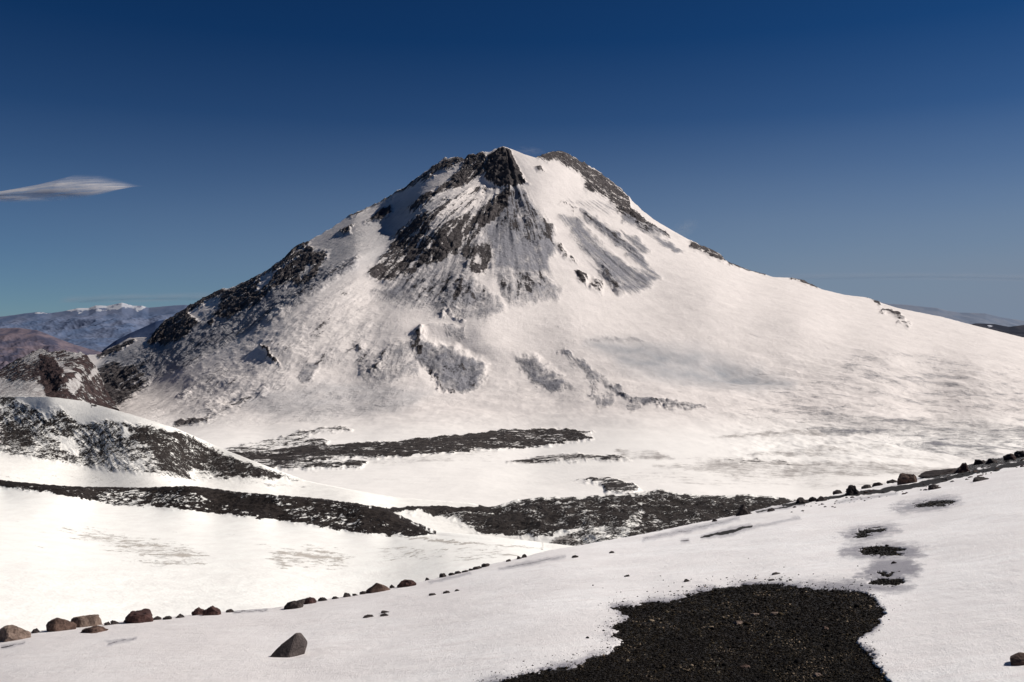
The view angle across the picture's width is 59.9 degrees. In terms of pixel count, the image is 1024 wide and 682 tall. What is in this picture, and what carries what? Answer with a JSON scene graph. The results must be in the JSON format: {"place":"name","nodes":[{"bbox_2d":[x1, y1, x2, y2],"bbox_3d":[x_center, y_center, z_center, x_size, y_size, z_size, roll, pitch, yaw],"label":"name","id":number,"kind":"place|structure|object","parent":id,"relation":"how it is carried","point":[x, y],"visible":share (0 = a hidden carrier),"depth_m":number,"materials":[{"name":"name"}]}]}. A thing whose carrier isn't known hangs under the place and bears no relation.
{"place":"outdoors","nodes":[
{"label":"outdoors","id":0,"kind":"place"},
{"bbox_2d":[0,328,101,368],"bbox_3d":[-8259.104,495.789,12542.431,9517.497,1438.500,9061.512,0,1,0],"label":"purple hills","id":1,"kind":"structure","parent":0,"point":[16,343],"depth_m":14422.88,"materials":[{"name":"purple stone"}]},
{"bbox_2d":[0,349,118,410],"bbox_3d":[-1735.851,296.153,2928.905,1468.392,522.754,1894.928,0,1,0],"label":"rocky ridge","id":2,"kind":"structure","parent":0,"point":[63,374],"depth_m":2632.34,"materials":[{"name":"stone"}]},
{"bbox_2d":[0,181,128,199],"bbox_3d":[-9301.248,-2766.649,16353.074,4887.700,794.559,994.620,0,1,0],"label":"cloud","id":3,"kind":"structure","parent":0,"point":[65,189],"depth_m":15987.93,"materials":[{"name":"white"}]},
{"bbox_2d":[0,303,187,351],"bbox_3d":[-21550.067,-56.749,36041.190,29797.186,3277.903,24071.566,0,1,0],"label":"mountain range","id":4,"kind":"structure","parent":0,"point":[99,328],"depth_m":39131.35,"materials":[{"name":"blue stone"}]},
{"bbox_2d":[80,625,107,632],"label":"rock","id":5,"kind":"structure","parent":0,"point":[95,629],"depth_m":13.28,"materials":[{"name":"brown stone"}]},
{"bbox_2d":[102,319,164,351],"bbox_3d":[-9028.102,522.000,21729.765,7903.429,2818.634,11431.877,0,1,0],"label":"blue slope","id":6,"kind":"structure","parent":0,"point":[147,331],"depth_m":23797.48,"materials":[{"name":"blue stone"}]},
{"bbox_2d":[0,396,307,482],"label":"hill","id":7,"kind":"structure","parent":0,"point":[79,433],"depth_m":547.28,"materials":[{"name":"white snow"}]},
{"bbox_2d":[0,480,434,537],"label":"lava ridge","id":8,"kind":"structure","parent":0,"point":[342,515],"depth_m":349.17,"materials":[{"name":"dark volcanic rock"},{"name":"snow"}]},
{"bbox_2d":[0,487,572,631],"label":"snow slope","id":9,"kind":"structure","parent":0,"point":[65,557],"depth_m":236.46,"materials":[{"name":"white snow"}]},
{"bbox_2d":[0,455,796,545],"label":"valley floor","id":10,"kind":"structure","parent":0,"point":[14,469],"depth_m":479.15,"materials":[{"name":"white snow"}]},
{"bbox_2d":[0,457,1023,681],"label":"ground","id":11,"kind":"structure","parent":0,"point":[957,595],"depth_m":11.55,"materials":[{"name":"white snow"}]},
{"bbox_2d":[0,625,30,641],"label":"boulder","id":12,"kind":"object","parent":11,"relation":"on","point":[8,633],"visible":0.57,"depth_m":13.13,"materials":[{"name":"brown stone"}]},
{"bbox_2d":[46,618,76,631],"bbox_3d":[-7.066,4.526,13.906,0.446,0.405,0.356,1,1,41],"label":"boulder","id":13,"kind":"object","parent":11,"relation":"on","point":[56,624],"visible":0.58,"depth_m":13.83,"materials":[{"name":"brown stone"}]},
{"bbox_2d":[71,614,102,627],"bbox_3d":[-6.851,4.627,14.277,0.467,0.470,0.377,0,1,0],"label":"boulder","id":14,"kind":"object","parent":11,"relation":"on","point":[88,620],"visible":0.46,"depth_m":14.17,"materials":[{"name":"brown stone"}]},
{"bbox_2d":[110,620,119,624],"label":"stone","id":15,"kind":"object","parent":11,"relation":"on","point":[112,622],"visible":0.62,"depth_m":14.22,"materials":[{"name":"stone"}]},
{"bbox_2d":[123,608,153,622],"bbox_3d":[-6.042,4.613,14.409,0.433,0.498,0.509,-1,1,-37],"label":"boulder","id":16,"kind":"object","parent":11,"relation":"on","point":[142,615],"visible":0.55,"depth_m":14.26,"materials":[{"name":"brown stone"}]},
{"bbox_2d":[191,607,203,615],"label":"rock","id":17,"kind":"object","parent":11,"relation":"on","point":[198,611],"visible":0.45,"depth_m":15.12,"materials":[{"name":"brown stone"}]},
{"bbox_2d":[202,606,220,615],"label":"rock","id":18,"kind":"object","parent":11,"relation":"on","point":[211,610],"visible":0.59,"depth_m":14.92,"materials":[{"name":"brown stone"}]},
{"bbox_2d":[270,633,306,657],"bbox_3d":[-2.627,3.631,10.439,0.420,0.383,0.401,0,1,0],"label":"rock","id":19,"kind":"object","parent":11,"relation":"on","point":[295,644],"visible":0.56,"depth_m":10.38,"materials":[{"name":"grey stone"}]},
{"bbox_2d":[284,598,305,609],"bbox_3d":[-3.814,4.680,15.557,0.432,0.307,0.329,-11,1,0],"label":"rock","id":20,"kind":"object","parent":11,"relation":"on","point":[295,604],"visible":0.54,"depth_m":15.45,"materials":[{"name":"grey stone"}]},
{"bbox_2d":[304,597,316,603],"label":"rock","id":21,"kind":"object","parent":11,"relation":"on","point":[310,600],"visible":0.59,"depth_m":16.05,"materials":[{"name":"brown stone"}]},
{"bbox_2d":[318,597,326,600],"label":"stone","id":22,"kind":"object","parent":11,"relation":"on","point":[322,599],"visible":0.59,"depth_m":16.32,"materials":[{"name":"brown stone"}]},
{"bbox_2d":[366,583,390,593],"bbox_3d":[-2.552,4.790,17.043,0.454,0.323,0.303,-1,1,-29],"label":"rock","id":23,"kind":"object","parent":11,"relation":"on","point":[376,587],"visible":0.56,"depth_m":16.96,"materials":[{"name":"brown stone"}]},
{"bbox_2d":[397,579,415,587],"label":"rock","id":24,"kind":"object","parent":11,"relation":"on","point":[405,583],"visible":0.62,"depth_m":17.26,"materials":[{"name":"brown stone"}]},
{"bbox_2d":[736,505,751,515],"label":"rock","id":25,"kind":"object","parent":11,"relation":"on","point":[743,510],"visible":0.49,"depth_m":25.80,"materials":[{"name":"stone"}]},
{"bbox_2d":[795,497,807,503],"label":"rock","id":26,"kind":"object","parent":11,"relation":"on","point":[799,500],"visible":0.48,"depth_m":27.30,"materials":[{"name":"grey stone"}]},
{"bbox_2d":[816,496,826,501],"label":"rock","id":27,"kind":"object","parent":11,"relation":"on","point":[821,498],"visible":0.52,"depth_m":27.04,"materials":[{"name":"grey stone"}]},
{"bbox_2d":[833,490,841,494],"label":"stone","id":28,"kind":"object","parent":11,"relation":"on","point":[837,492],"visible":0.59,"depth_m":30.24,"materials":[{"name":"grey stone"}]},
{"bbox_2d":[845,485,859,495],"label":"rock","id":29,"kind":"object","parent":11,"relation":"on","point":[851,490],"visible":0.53,"depth_m":28.12,"materials":[{"name":"black stone"}]},
{"bbox_2d":[861,485,871,488],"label":"stone","id":30,"kind":"object","parent":11,"relation":"on","point":[865,486],"visible":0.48,"depth_m":31.12,"materials":[{"name":"stone"}]},
{"bbox_2d":[872,482,882,486],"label":"stone","id":31,"kind":"object","parent":11,"relation":"on","point":[877,484],"visible":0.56,"depth_m":31.86,"materials":[{"name":"grey stone"}]},
{"bbox_2d":[886,479,896,483],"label":"stone","id":32,"kind":"object","parent":11,"relation":"on","point":[890,481],"visible":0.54,"depth_m":32.61,"materials":[{"name":"grey stone"}]},
{"bbox_2d":[897,473,916,484],"bbox_3d":[13.429,4.900,30.208,0.660,0.802,0.524,0,1,0],"label":"boulder","id":33,"kind":"object","parent":11,"relation":"on","point":[903,478],"visible":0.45,"depth_m":30.07,"materials":[{"name":"brown stone"}]},
{"bbox_2d":[928,484,940,489],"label":"stone","id":34,"kind":"object","parent":11,"relation":"on","point":[932,486],"visible":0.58,"depth_m":24.83,"materials":[{"name":"stone"}]},
{"bbox_2d":[918,468,956,477],"bbox_3d":[15.296,4.796,31.957,1.221,0.450,1.220,-1,2,-44],"label":"rock","id":35,"kind":"object","parent":11,"relation":"on","point":[930,473],"visible":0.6,"depth_m":31.80,"materials":[{"name":"grey stone"}]},
{"bbox_2d":[954,463,968,473],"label":"rock","id":36,"kind":"object","parent":11,"relation":"on","point":[963,467],"visible":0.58,"depth_m":30.75,"materials":[{"name":"black stone"}]},
{"bbox_2d":[973,459,984,464],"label":"rock","id":37,"kind":"object","parent":11,"relation":"on","point":[977,461],"visible":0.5,"depth_m":34.27,"materials":[{"name":"black stone"}]},
{"bbox_2d":[973,476,988,481],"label":"stone","id":38,"kind":"object","parent":11,"relation":"on","point":[978,478],"visible":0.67,"depth_m":24.72,"materials":[{"name":"grey stone"}]},
{"bbox_2d":[985,458,997,463],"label":"rock","id":39,"kind":"object","parent":11,"relation":"on","point":[990,460],"visible":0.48,"depth_m":32.96,"materials":[{"name":"black stone"}]},
{"bbox_2d":[1003,453,1015,460],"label":"rock","id":40,"kind":"object","parent":11,"relation":"on","point":[1010,456],"visible":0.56,"depth_m":33.26,"materials":[{"name":"black stone"}]},
{"bbox_2d":[1010,652,1023,665],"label":"stone","id":41,"kind":"object","parent":11,"relation":"on","point":[1016,659],"visible":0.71,"depth_m":5.95,"materials":[{"name":"brown stone"}]},
{"bbox_2d":[1014,451,1023,457],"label":"rock","id":42,"kind":"object","parent":11,"relation":"on","point":[1018,454],"visible":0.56,"depth_m":33.58,"materials":[{"name":"black stone"}]},
{"bbox_2d":[0,0,1023,320],"label":"sky","id":43,"kind":"structure","parent":0,"point":[872,149],"materials":[{"name":"blue"}]},
{"bbox_2d":[87,146,1023,460],"bbox_3d":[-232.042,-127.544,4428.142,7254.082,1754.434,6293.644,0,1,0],"label":"volcano","id":44,"kind":"structure","parent":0,"point":[503,274],"depth_m":3139.27},
{"bbox_2d":[177,400,974,506],"bbox_3d":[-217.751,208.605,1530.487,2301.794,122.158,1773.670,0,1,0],"label":"snowfield","id":45,"kind":"structure","parent":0,"point":[711,457],"depth_m":1472.35,"materials":[{"name":"white snow"}]},
{"bbox_2d":[226,425,594,471],"bbox_3d":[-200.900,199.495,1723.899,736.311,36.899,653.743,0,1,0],"label":"moraine","id":46,"kind":"structure","parent":45,"relation":"on","point":[301,449],"depth_m":1689.14,"materials":[{"name":"dark volcanic rock"},{"name":"snow"}]},
{"bbox_2d":[507,452,631,464],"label":"moraine","id":47,"kind":"structure","parent":45,"relation":"on","point":[577,457],"depth_m":1461.82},
{"bbox_2d":[577,477,642,493],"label":"moraine","id":48,"kind":"structure","parent":45,"relation":"on","point":[610,485],"depth_m":1131.98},
{"bbox_2d":[389,489,795,542],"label":"lava mound","id":49,"kind":"object","parent":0,"point":[609,517],"visible":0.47,"depth_m":422.21,"materials":[{"name":"dark volcanic rock"},{"name":"snow"}]},
{"bbox_2d":[473,500,953,681],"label":"gravel","id":50,"kind":"structure","parent":0,"point":[827,645],"depth_m":8.26,"materials":[{"name":"black gravel"}]},
{"bbox_2d":[881,302,1023,326],"bbox_3d":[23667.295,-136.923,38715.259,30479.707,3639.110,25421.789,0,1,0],"label":"mountain range","id":51,"kind":"structure","parent":0,"point":[974,318],"depth_m":44290.76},
{"bbox_2d":[971,323,1023,336],"bbox_3d":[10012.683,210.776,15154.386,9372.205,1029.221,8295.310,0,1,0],"label":"dark hills","id":52,"kind":"structure","parent":0,"point":[1016,330],"depth_m":16757.17,"materials":[{"name":"grey stone"}]}
]}

